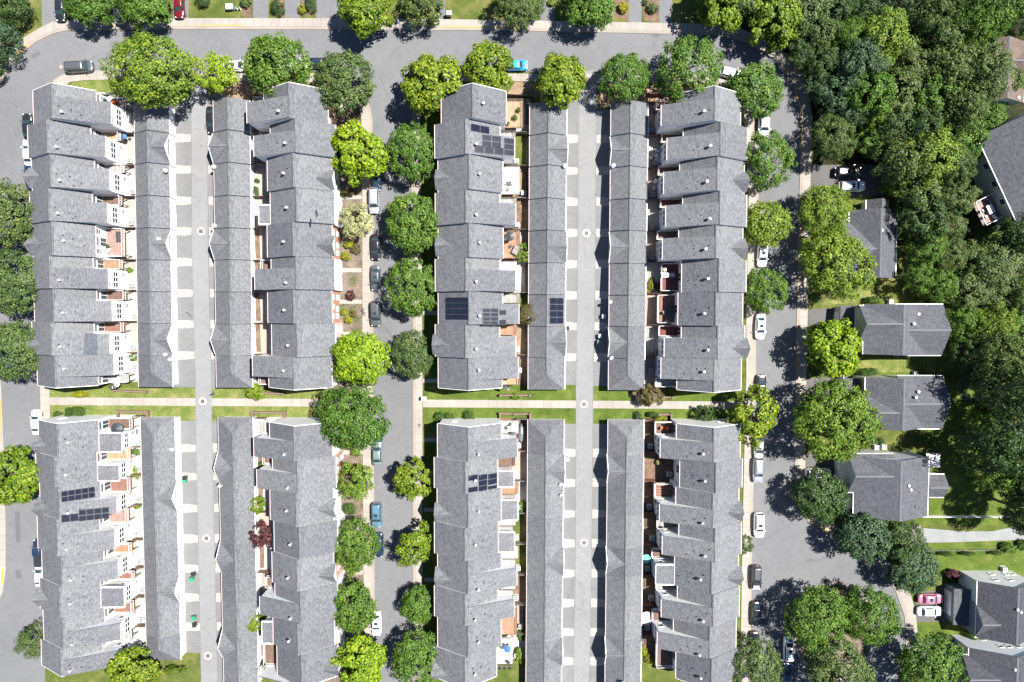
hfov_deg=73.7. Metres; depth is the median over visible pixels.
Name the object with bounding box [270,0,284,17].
shrub
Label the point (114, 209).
window
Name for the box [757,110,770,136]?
parked car
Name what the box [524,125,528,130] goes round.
air conditioner
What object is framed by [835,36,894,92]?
woodland tree
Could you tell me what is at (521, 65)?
parked car
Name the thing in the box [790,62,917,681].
pavement
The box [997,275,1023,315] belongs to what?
woodland tree
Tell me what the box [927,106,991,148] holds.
woodland tree
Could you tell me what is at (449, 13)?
mailbox
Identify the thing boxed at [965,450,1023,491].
woodland tree
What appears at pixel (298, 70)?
tree
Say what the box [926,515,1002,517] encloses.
garden fence
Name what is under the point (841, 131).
woodland tree
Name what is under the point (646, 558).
patio umbrella
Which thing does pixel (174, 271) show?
garage door
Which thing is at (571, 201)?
paving strip
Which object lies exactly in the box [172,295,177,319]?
garage door
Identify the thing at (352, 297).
shrub
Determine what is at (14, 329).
tree
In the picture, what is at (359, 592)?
tree
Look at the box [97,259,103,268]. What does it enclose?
rear door
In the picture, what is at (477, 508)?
townhouse
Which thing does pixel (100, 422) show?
window
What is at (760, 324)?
parked car
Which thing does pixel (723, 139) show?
townhouse
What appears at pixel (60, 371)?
townhouse
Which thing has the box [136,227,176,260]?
garage
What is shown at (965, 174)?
woodland tree
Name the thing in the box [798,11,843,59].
woodland tree
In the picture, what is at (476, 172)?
townhouse
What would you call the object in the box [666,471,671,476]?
air conditioner
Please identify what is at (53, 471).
townhouse
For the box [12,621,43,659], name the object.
tree
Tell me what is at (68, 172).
townhouse
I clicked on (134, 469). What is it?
shrub
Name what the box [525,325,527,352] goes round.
planting bed
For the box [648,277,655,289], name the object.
shrub
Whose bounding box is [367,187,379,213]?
parked car
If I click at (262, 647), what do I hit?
planting bed
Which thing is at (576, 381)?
alley seam
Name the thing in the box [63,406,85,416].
shrub
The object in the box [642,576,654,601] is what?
yard
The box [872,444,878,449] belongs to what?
air conditioner
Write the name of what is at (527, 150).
planting bed
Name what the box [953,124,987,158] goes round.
woodland tree
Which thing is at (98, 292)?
window
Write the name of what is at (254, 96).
garden fence
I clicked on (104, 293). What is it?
rear door
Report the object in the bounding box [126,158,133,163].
air conditioner
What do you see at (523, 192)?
air conditioner
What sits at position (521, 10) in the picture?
tree
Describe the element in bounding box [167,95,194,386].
driveway
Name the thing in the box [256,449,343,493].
townhouse
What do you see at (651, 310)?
patio
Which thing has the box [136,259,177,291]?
garage
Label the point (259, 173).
patio
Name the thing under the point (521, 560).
yard
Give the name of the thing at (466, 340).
townhouse
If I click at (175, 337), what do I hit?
garage door
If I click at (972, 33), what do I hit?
woodland tree
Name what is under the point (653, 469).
yard
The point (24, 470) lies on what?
tree
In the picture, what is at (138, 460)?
patio
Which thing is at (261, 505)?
tree
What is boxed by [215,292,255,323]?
garage
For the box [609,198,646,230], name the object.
garage
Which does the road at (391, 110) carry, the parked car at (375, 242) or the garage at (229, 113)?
the parked car at (375, 242)
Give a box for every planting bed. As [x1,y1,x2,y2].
[197,0,658,21]
[254,230,259,258]
[255,262,259,268]
[255,293,260,320]
[255,324,260,351]
[258,488,262,508]
[259,546,263,567]
[261,639,264,656]
[324,87,842,681]
[523,514,526,539]
[523,575,525,599]
[523,605,525,628]
[525,169,528,196]
[525,201,528,227]
[525,263,527,290]
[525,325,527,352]
[526,104,528,124]
[526,136,528,164]
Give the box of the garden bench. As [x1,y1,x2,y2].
[116,231,121,240]
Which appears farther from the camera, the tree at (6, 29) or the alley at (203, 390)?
the alley at (203, 390)
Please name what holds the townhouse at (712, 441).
on the ground at (898, 291)
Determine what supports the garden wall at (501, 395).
on the ground at (898, 291)
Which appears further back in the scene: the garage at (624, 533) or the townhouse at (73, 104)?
the garage at (624, 533)
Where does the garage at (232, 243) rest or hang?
on the ground at (898, 291)
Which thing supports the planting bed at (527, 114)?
on the patio at (524, 116)
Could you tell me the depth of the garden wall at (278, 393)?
129.66 m
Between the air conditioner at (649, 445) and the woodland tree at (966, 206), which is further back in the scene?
the air conditioner at (649, 445)
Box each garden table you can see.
[511,245,518,254]
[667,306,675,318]
[986,204,994,213]
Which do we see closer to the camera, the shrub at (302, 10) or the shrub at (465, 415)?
the shrub at (302, 10)
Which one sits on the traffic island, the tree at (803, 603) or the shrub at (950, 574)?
the tree at (803, 603)
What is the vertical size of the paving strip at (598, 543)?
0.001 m
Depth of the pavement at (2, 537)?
131.62 m
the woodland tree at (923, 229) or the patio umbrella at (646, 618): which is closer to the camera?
the woodland tree at (923, 229)
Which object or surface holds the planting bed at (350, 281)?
on the ground at (898, 291)
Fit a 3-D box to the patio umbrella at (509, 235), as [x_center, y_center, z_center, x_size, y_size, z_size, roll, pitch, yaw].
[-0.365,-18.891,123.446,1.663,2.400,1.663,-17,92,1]
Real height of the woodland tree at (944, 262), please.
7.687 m
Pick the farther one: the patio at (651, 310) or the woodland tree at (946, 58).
the patio at (651, 310)
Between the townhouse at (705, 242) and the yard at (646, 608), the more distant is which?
the yard at (646, 608)
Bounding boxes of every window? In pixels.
[97,291,101,299]
[99,421,103,429]
[110,141,115,148]
[110,147,115,153]
[112,207,117,212]
[112,212,117,217]
[112,217,117,223]
[114,174,119,180]
[114,179,119,185]
[114,346,119,350]
[116,119,121,126]
[116,303,121,307]
[118,366,123,371]
[982,163,989,169]
[990,181,997,187]
[998,198,1005,204]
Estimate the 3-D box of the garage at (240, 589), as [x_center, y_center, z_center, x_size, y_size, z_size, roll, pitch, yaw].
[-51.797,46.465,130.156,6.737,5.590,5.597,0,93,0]
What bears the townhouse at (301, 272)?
on the ground at (898, 291)
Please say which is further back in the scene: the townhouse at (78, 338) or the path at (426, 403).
the path at (426, 403)
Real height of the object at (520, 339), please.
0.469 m
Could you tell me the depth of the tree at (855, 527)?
124.21 m
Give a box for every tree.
[0,0,35,26]
[0,18,23,64]
[0,58,8,76]
[0,177,33,248]
[0,247,37,315]
[0,319,40,381]
[0,444,38,505]
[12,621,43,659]
[61,0,116,28]
[98,30,195,109]
[103,645,161,681]
[112,0,172,31]
[188,50,241,94]
[239,31,313,98]
[246,613,265,631]
[247,497,266,514]
[248,520,273,548]
[312,48,376,116]
[314,384,391,450]
[328,119,389,187]
[329,634,387,681]
[330,330,391,386]
[333,577,377,634]
[334,517,381,572]
[336,0,393,39]
[336,461,373,501]
[337,202,374,238]
[382,258,436,317]
[384,191,439,258]
[386,121,436,182]
[390,627,438,681]
[391,328,435,379]
[392,455,434,501]
[395,519,433,567]
[398,0,443,28]
[399,584,433,626]
[400,53,462,116]
[459,39,513,88]
[493,0,545,32]
[512,242,528,262]
[519,304,535,325]
[532,51,586,109]
[563,0,615,30]
[598,52,652,102]
[636,383,664,406]
[654,34,724,103]
[694,405,715,420]
[695,0,746,33]
[717,0,759,20]
[723,59,785,120]
[725,384,780,450]
[731,635,783,681]
[740,534,754,555]
[743,200,794,248]
[743,266,789,314]
[744,130,797,190]
[746,0,803,53]
[778,0,834,44]
[782,583,856,653]
[786,36,817,70]
[790,378,886,463]
[790,465,850,525]
[797,184,855,236]
[797,228,877,301]
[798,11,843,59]
[801,42,842,84]
[802,68,835,105]
[803,318,863,378]
[803,636,876,681]
[808,113,857,161]
[810,0,860,31]
[813,61,868,124]
[829,14,867,52]
[831,508,894,565]
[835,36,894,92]
[835,105,869,130]
[841,583,903,646]
[842,70,898,120]
[844,0,893,27]
[852,124,886,158]
[855,89,895,133]
[857,4,918,69]
[867,97,922,147]
[869,42,897,73]
[870,133,933,188]
[872,519,928,566]
[876,0,923,32]
[879,65,930,114]
[879,168,918,202]
[885,16,929,60]
[885,540,941,595]
[888,47,937,90]
[890,124,963,192]
[890,171,951,218]
[894,194,948,243]
[894,631,969,681]
[899,106,944,152]
[899,257,940,294]
[904,224,947,268]
[905,0,966,35]
[912,66,962,121]
[918,9,970,57]
[918,35,984,98]
[918,266,965,303]
[922,178,982,222]
[923,207,968,240]
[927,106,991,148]
[928,234,968,271]
[930,140,977,189]
[934,75,998,132]
[936,0,1000,32]
[941,269,994,311]
[942,330,1004,372]
[944,301,984,344]
[949,415,1023,476]
[951,5,1001,50]
[953,42,1018,104]
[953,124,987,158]
[955,239,994,279]
[955,364,1004,403]
[958,399,1008,434]
[962,345,1023,423]
[965,31,1012,70]
[965,301,1018,341]
[965,330,1023,388]
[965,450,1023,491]
[966,235,1023,296]
[970,0,1023,35]
[970,101,1009,130]
[975,271,1016,316]
[980,398,1023,439]
[987,67,1023,101]
[987,211,1023,258]
[990,489,1023,535]
[991,309,1023,344]
[994,428,1023,482]
[994,466,1023,508]
[995,25,1015,37]
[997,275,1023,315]
[1008,3,1023,38]
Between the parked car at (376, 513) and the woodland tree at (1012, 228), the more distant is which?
the parked car at (376, 513)
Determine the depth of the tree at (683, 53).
115.19 m
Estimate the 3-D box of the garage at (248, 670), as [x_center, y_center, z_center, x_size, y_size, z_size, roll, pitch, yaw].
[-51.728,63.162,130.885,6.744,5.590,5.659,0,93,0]
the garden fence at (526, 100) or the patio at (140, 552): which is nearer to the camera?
the garden fence at (526, 100)
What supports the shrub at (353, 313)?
on the planting bed at (350, 281)
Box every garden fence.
[121,132,133,134]
[124,164,136,166]
[134,594,144,597]
[135,623,144,627]
[246,94,261,97]
[251,131,264,133]
[251,163,266,165]
[253,195,269,197]
[257,569,271,573]
[507,94,532,97]
[507,99,530,101]
[514,131,528,133]
[515,541,526,544]
[515,601,525,604]
[516,479,526,481]
[517,630,525,634]
[642,602,652,605]
[642,631,652,635]
[643,511,654,513]
[643,542,652,545]
[643,572,652,575]
[645,93,669,96]
[647,262,676,262]
[648,134,660,136]
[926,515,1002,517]
[928,549,1000,550]
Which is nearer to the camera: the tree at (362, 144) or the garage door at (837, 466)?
the tree at (362, 144)
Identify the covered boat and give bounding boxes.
[518,423,524,442]
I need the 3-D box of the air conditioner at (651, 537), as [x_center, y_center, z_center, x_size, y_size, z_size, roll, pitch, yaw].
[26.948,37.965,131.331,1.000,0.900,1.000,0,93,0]
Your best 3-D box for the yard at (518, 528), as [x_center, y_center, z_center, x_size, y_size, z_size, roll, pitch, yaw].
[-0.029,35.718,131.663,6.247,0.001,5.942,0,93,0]
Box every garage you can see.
[134,103,175,135]
[134,130,175,172]
[135,162,175,198]
[135,195,176,229]
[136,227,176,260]
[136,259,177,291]
[137,291,177,322]
[137,323,177,355]
[137,354,178,386]
[140,416,180,451]
[141,447,181,482]
[142,477,181,515]
[143,509,182,546]
[143,539,183,577]
[144,569,184,608]
[145,598,185,638]
[146,627,185,659]
[208,130,254,166]
[209,227,255,260]
[210,324,255,355]
[211,162,254,198]
[212,195,254,229]
[213,97,254,135]
[213,451,257,487]
[214,259,255,291]
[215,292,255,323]
[215,354,256,387]
[216,539,259,575]
[218,416,256,452]
[218,625,261,662]
[219,480,257,514]
[220,511,258,544]
[221,567,259,604]
[222,595,260,634]
[223,651,261,681]
[526,546,563,580]
[526,576,562,611]
[526,607,561,641]
[526,637,562,671]
[526,666,561,681]
[527,419,564,455]
[527,453,565,486]
[527,483,563,517]
[527,493,563,549]
[528,230,567,262]
[528,262,565,294]
[528,294,565,325]
[528,326,566,357]
[528,357,564,389]
[529,101,566,134]
[529,133,567,167]
[529,165,566,198]
[529,197,565,230]
[604,635,641,670]
[604,661,640,681]
[605,573,642,609]
[605,599,641,640]
[606,484,643,517]
[606,511,642,548]
[606,545,642,578]
[607,419,643,455]
[607,453,643,486]
[608,263,645,294]
[608,295,645,325]
[608,326,645,359]
[608,358,644,389]
[609,166,647,201]
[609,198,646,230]
[609,230,646,263]
[610,100,648,135]
[610,133,647,167]
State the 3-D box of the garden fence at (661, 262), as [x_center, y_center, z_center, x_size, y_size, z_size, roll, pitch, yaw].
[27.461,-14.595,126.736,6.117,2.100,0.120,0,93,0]
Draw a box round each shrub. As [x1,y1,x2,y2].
[53,411,62,416]
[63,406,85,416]
[72,390,88,397]
[130,353,137,360]
[130,466,140,478]
[131,449,140,455]
[163,665,186,674]
[194,0,210,7]
[240,0,251,7]
[244,382,264,400]
[253,186,258,195]
[258,460,266,466]
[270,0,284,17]
[297,4,306,13]
[304,0,317,12]
[341,251,350,260]
[341,308,348,315]
[342,503,354,515]
[343,240,353,248]
[344,316,352,323]
[345,290,355,300]
[345,564,356,576]
[346,188,354,197]
[349,310,356,317]
[350,242,360,254]
[350,449,360,456]
[434,412,443,422]
[443,412,454,418]
[462,410,473,418]
[511,393,519,399]
[514,647,523,662]
[518,628,525,641]
[519,499,526,514]
[547,0,555,6]
[618,1,629,14]
[634,411,641,418]
[642,645,647,655]
[644,654,652,665]
[646,411,658,417]
[647,2,658,14]
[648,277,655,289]
[654,416,667,420]
[854,368,874,375]
[863,296,879,303]
[869,368,878,374]
[876,437,884,444]
[936,551,954,556]
[940,633,952,641]
[943,569,961,578]
[960,551,975,556]
[961,632,981,639]
[989,550,1003,555]
[999,542,1016,553]
[1016,538,1023,550]
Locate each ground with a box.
[32,5,1023,681]
[217,81,742,125]
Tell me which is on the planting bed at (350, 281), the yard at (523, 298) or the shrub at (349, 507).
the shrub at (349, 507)
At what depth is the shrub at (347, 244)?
126.23 m
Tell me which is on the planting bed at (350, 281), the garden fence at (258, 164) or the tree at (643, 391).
the tree at (643, 391)
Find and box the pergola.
[652,483,672,504]
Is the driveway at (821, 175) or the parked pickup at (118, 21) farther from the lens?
the driveway at (821, 175)
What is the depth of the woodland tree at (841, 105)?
117.94 m
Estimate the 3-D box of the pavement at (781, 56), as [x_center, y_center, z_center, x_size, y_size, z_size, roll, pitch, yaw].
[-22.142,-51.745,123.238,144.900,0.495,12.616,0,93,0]
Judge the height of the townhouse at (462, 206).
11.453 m
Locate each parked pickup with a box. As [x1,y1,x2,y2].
[31,538,41,566]
[112,6,127,24]
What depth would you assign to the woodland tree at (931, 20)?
113.51 m
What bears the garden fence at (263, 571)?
on the ground at (898, 291)
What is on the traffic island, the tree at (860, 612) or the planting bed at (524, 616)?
the tree at (860, 612)
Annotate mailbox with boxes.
[446,11,451,16]
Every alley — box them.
[191,70,216,681]
[574,70,596,681]
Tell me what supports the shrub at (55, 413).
on the lawn at (185, 412)
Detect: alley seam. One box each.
[191,88,217,681]
[573,84,596,681]
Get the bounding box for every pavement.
[0,18,790,80]
[0,381,5,597]
[40,386,49,418]
[56,72,341,84]
[348,84,371,670]
[414,84,431,678]
[444,74,728,87]
[722,79,755,681]
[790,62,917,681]
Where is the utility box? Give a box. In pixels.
[225,3,234,10]
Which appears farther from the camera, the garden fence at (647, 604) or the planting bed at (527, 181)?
the garden fence at (647, 604)
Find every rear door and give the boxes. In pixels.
[95,130,101,134]
[96,195,102,201]
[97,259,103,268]
[98,162,104,167]
[98,323,104,331]
[100,237,106,246]
[100,291,106,299]
[101,453,106,459]
[102,375,108,382]
[102,419,108,428]
[104,482,110,490]
[108,608,114,614]
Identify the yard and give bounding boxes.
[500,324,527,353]
[501,418,526,449]
[502,167,528,197]
[503,293,529,322]
[513,134,530,164]
[513,514,526,540]
[513,575,525,600]
[514,199,528,228]
[515,545,526,571]
[516,354,527,383]
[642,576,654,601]
[642,602,657,630]
[642,636,654,660]
[643,479,669,510]
[643,514,655,541]
[643,542,658,571]
[644,418,669,450]
[644,453,673,478]
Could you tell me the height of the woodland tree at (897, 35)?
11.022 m
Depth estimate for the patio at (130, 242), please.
127.13 m
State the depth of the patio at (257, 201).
126.24 m
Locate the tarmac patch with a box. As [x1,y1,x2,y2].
[15,34,768,577]
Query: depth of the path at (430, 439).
130.33 m
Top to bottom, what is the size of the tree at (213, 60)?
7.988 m
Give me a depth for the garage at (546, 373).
126.72 m
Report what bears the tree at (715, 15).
on the ground at (898, 291)
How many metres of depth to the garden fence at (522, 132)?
123.47 m
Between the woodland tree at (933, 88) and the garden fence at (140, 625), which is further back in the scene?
the garden fence at (140, 625)
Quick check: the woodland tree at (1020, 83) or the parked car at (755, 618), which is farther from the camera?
the parked car at (755, 618)
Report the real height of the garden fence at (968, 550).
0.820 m
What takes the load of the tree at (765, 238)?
on the ground at (898, 291)
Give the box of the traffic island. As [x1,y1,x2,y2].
[796,585,872,675]
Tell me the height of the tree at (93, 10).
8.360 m
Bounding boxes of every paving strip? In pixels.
[175,134,193,359]
[181,444,199,630]
[208,134,215,358]
[213,443,221,629]
[562,449,575,664]
[564,134,577,360]
[590,449,606,665]
[594,135,609,361]
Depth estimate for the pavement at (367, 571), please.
128.42 m
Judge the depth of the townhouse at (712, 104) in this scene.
116.10 m
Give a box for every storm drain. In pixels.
[197,227,204,234]
[199,398,205,404]
[203,535,209,541]
[204,652,211,658]
[580,401,587,407]
[580,539,587,545]
[583,229,589,236]
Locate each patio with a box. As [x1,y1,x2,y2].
[112,260,136,289]
[112,321,137,351]
[114,290,136,320]
[116,228,137,259]
[117,135,134,163]
[119,197,135,226]
[120,415,142,445]
[121,166,134,195]
[122,353,137,381]
[123,102,136,131]
[126,447,140,472]
[126,475,141,502]
[126,537,143,564]
[129,506,142,536]
[130,565,144,593]
[131,598,144,622]
[132,627,145,647]
[254,134,261,162]
[254,166,269,195]
[254,198,269,227]
[255,229,270,259]
[255,291,267,321]
[256,323,271,353]
[257,417,281,436]
[259,513,273,539]
[260,543,273,569]
[260,573,271,595]
[262,489,269,509]
[502,230,528,260]
[502,635,525,658]
[503,262,527,292]
[505,102,530,131]
[513,452,526,478]
[515,479,526,510]
[515,605,525,629]
[645,263,674,292]
[645,325,674,354]
[645,356,657,385]
[646,294,671,324]
[647,201,662,230]
[647,232,659,261]
[648,137,663,166]
[648,169,659,198]
[649,104,657,133]
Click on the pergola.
(655, 496)
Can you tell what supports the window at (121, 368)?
in the townhouse at (60, 371)
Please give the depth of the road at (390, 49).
123.04 m
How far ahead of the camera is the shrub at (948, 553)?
130.57 m
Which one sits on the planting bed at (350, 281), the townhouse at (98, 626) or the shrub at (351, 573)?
the shrub at (351, 573)
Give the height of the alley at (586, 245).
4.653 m
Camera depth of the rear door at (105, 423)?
127.13 m
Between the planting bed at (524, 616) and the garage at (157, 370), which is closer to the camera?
the garage at (157, 370)
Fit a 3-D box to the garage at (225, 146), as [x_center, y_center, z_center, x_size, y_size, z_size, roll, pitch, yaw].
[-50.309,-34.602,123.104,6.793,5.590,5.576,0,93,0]
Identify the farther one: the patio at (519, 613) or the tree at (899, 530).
the patio at (519, 613)
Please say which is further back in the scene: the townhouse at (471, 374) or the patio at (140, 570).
the patio at (140, 570)
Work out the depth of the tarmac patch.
131.59 m
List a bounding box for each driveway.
[42,0,671,25]
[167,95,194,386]
[180,421,199,652]
[208,95,225,388]
[212,421,222,681]
[562,424,575,681]
[565,100,577,384]
[590,424,606,681]
[594,110,609,385]
[806,165,950,664]
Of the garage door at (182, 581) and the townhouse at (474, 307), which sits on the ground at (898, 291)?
the townhouse at (474, 307)
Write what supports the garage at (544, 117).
on the ground at (898, 291)
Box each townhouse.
[22,154,130,195]
[23,221,132,258]
[25,321,130,355]
[27,119,127,164]
[29,187,128,226]
[29,415,139,456]
[30,255,128,289]
[31,476,136,522]
[31,568,141,617]
[32,82,132,133]
[33,288,132,321]
[35,448,135,486]
[36,352,135,387]
[37,506,134,556]
[41,540,138,586]
[41,627,138,676]
[43,598,140,649]
[246,82,335,131]
[252,354,339,389]
[253,118,343,162]
[253,417,339,460]
[254,256,341,290]
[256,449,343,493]
[257,629,344,681]
[258,187,342,228]
[259,570,344,623]
[261,612,341,655]
[265,152,339,195]
[265,221,339,259]
[266,289,339,322]
[268,486,340,526]
[270,323,342,356]
[270,546,340,591]
[272,510,344,559]
[431,638,512,681]
[432,324,516,357]
[434,118,515,164]
[434,154,519,197]
[434,456,514,493]
[434,482,518,527]
[434,521,515,560]
[434,546,517,593]
[434,585,514,625]
[435,189,516,228]
[435,223,519,260]
[435,257,516,291]
[437,418,517,461]
[437,605,516,657]
[438,291,519,324]
[438,356,518,390]
[441,83,522,131]
[649,546,743,594]
[650,606,736,658]
[651,479,744,527]
[652,355,741,392]
[652,418,740,462]
[653,85,740,133]
[653,582,739,626]
[653,641,738,681]
[654,225,748,261]
[654,292,742,325]
[654,514,741,561]
[655,156,749,198]
[656,325,750,358]
[657,191,746,230]
[658,121,747,166]
[658,258,746,292]
[673,458,742,492]
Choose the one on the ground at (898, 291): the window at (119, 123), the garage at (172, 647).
the garage at (172, 647)
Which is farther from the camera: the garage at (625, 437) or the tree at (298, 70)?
the garage at (625, 437)
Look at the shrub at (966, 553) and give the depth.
130.70 m
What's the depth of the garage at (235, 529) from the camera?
128.00 m
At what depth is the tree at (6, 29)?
119.26 m
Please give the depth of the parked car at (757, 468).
129.65 m
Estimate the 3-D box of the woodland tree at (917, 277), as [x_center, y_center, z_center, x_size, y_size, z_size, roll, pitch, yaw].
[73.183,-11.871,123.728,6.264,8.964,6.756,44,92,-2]
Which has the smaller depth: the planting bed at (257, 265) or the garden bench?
the garden bench
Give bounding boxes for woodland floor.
[736,0,1023,491]
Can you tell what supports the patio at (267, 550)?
on the ground at (898, 291)
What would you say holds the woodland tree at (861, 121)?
on the woodland floor
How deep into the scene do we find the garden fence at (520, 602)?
131.53 m
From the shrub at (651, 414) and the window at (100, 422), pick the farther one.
the shrub at (651, 414)
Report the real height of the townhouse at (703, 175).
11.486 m
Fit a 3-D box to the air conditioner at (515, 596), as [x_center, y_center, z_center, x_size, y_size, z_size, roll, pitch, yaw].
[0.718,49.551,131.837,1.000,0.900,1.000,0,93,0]
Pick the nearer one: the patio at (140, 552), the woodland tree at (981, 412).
the woodland tree at (981, 412)
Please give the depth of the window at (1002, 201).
121.51 m
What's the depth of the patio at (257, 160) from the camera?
125.26 m
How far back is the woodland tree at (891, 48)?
118.74 m
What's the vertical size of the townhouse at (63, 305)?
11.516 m
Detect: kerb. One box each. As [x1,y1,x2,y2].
[0,25,908,658]
[53,70,330,82]
[351,81,374,650]
[411,78,437,681]
[726,78,758,680]
[792,581,875,679]
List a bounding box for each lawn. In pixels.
[0,0,699,63]
[50,388,360,420]
[71,80,147,98]
[423,108,744,681]
[820,278,939,371]
[845,120,1023,638]
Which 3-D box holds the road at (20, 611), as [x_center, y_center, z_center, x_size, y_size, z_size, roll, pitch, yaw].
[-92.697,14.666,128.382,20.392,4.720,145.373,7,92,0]
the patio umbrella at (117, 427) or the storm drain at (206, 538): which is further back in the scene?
the storm drain at (206, 538)
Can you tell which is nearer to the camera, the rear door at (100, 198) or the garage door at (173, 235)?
the rear door at (100, 198)
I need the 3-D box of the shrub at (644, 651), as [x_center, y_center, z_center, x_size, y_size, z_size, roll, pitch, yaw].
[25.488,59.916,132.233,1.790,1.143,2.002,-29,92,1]
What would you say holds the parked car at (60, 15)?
on the driveway
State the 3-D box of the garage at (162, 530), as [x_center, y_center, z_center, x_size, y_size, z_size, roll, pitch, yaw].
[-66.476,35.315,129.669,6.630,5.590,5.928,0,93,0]
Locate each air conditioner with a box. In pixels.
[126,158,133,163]
[128,220,135,225]
[128,283,135,287]
[130,344,136,349]
[134,530,140,535]
[135,496,141,501]
[137,558,143,563]
[137,641,143,646]
[139,616,144,621]
[513,594,517,600]
[514,158,518,164]
[514,222,519,227]
[521,190,525,195]
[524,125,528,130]
[644,624,649,630]
[646,504,651,509]
[647,443,652,448]
[648,128,652,133]
[648,595,653,600]
[649,535,654,540]
[650,192,655,197]
[650,347,655,352]
[653,160,658,165]
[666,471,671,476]
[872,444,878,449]
[879,444,886,449]
[886,299,893,303]
[911,371,918,374]
[1000,566,1007,571]
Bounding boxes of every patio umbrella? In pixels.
[111,423,123,431]
[121,134,130,140]
[504,643,510,652]
[505,231,514,240]
[642,611,651,624]
[643,554,650,562]
[925,453,939,466]
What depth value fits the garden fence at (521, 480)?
130.23 m
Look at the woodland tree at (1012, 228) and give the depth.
119.59 m
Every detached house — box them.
[834,198,897,279]
[834,304,951,355]
[834,449,949,521]
[838,375,951,430]
[944,570,1023,645]
[944,635,1023,681]
[953,36,1023,111]
[968,113,1023,231]
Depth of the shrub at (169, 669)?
131.33 m
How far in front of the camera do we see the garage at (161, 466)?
127.67 m
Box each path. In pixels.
[50,397,743,408]
[338,104,362,632]
[423,100,440,613]
[921,527,1023,542]
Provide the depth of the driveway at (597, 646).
131.89 m
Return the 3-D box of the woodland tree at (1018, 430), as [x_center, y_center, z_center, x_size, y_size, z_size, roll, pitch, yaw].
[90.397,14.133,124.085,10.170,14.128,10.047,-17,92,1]
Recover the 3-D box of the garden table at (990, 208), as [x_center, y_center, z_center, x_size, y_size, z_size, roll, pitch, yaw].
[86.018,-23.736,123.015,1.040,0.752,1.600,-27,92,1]
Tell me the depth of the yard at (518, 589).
132.20 m
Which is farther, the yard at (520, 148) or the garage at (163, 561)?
the garage at (163, 561)
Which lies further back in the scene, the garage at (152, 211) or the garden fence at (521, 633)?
the garden fence at (521, 633)
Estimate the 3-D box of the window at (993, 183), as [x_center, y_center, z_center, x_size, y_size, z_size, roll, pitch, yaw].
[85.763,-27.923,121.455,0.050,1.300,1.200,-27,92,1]
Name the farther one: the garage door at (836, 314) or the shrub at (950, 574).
the shrub at (950, 574)
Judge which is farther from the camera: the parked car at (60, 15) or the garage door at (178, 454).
the garage door at (178, 454)
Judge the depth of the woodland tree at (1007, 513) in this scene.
121.89 m
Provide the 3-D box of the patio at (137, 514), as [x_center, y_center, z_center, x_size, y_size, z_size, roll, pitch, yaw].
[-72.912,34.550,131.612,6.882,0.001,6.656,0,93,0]
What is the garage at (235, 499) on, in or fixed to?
on the ground at (898, 291)
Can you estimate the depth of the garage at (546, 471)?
127.28 m
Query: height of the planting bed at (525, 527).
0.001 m
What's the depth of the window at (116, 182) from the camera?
121.65 m
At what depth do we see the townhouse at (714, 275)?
120.02 m
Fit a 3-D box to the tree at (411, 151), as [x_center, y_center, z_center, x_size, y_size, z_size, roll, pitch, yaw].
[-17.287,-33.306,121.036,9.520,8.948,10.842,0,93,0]
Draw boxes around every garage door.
[170,107,175,135]
[170,137,175,164]
[170,168,175,195]
[171,201,176,227]
[171,232,176,257]
[172,263,176,288]
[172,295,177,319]
[172,326,177,350]
[173,358,177,382]
[175,419,180,444]
[176,450,181,475]
[177,481,181,506]
[178,512,182,538]
[179,542,183,568]
[180,572,184,598]
[180,601,185,627]
[181,628,185,655]
[834,312,838,320]
[834,459,839,470]
[838,375,843,397]
[944,588,951,615]
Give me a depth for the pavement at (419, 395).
130.63 m
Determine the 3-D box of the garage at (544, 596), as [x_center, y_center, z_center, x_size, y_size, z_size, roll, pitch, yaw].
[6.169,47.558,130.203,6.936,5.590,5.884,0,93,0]
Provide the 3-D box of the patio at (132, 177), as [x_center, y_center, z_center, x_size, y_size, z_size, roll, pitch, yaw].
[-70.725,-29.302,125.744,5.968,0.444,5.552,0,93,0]
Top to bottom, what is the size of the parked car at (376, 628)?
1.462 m
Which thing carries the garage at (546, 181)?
on the ground at (898, 291)
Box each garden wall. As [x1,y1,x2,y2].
[112,389,148,392]
[115,410,149,416]
[251,411,286,417]
[263,391,284,394]
[499,394,530,396]
[499,412,530,420]
[658,413,672,420]
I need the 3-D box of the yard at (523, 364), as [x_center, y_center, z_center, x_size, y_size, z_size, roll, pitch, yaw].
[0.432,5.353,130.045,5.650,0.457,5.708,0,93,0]
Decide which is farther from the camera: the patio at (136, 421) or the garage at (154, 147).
the patio at (136, 421)
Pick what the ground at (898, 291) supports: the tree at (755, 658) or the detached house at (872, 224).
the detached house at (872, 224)
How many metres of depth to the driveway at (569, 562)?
131.91 m
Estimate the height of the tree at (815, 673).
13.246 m
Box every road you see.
[0,30,96,681]
[97,30,719,74]
[351,69,422,681]
[720,36,905,681]
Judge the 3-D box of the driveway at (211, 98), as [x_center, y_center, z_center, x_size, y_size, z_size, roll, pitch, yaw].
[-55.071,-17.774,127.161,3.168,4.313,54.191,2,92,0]
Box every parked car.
[20,113,32,139]
[21,139,30,164]
[22,164,31,189]
[29,410,43,434]
[33,567,41,587]
[53,0,68,21]
[63,59,93,74]
[172,0,185,18]
[205,106,214,133]
[223,59,246,71]
[309,56,330,67]
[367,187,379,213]
[369,234,380,259]
[369,265,380,290]
[369,301,381,325]
[370,172,381,190]
[370,502,381,526]
[371,441,382,465]
[371,610,381,635]
[374,532,383,556]
[505,58,527,71]
[719,66,741,79]
[749,631,758,653]
[750,564,762,589]
[750,601,761,625]
[752,457,764,481]
[753,437,764,457]
[753,512,765,536]
[754,314,766,338]
[755,374,767,398]
[756,245,768,266]
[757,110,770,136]
[781,662,792,681]
[782,636,795,661]
[805,467,830,477]
[833,165,860,177]
[838,179,864,191]
[916,605,941,617]
[917,592,942,604]

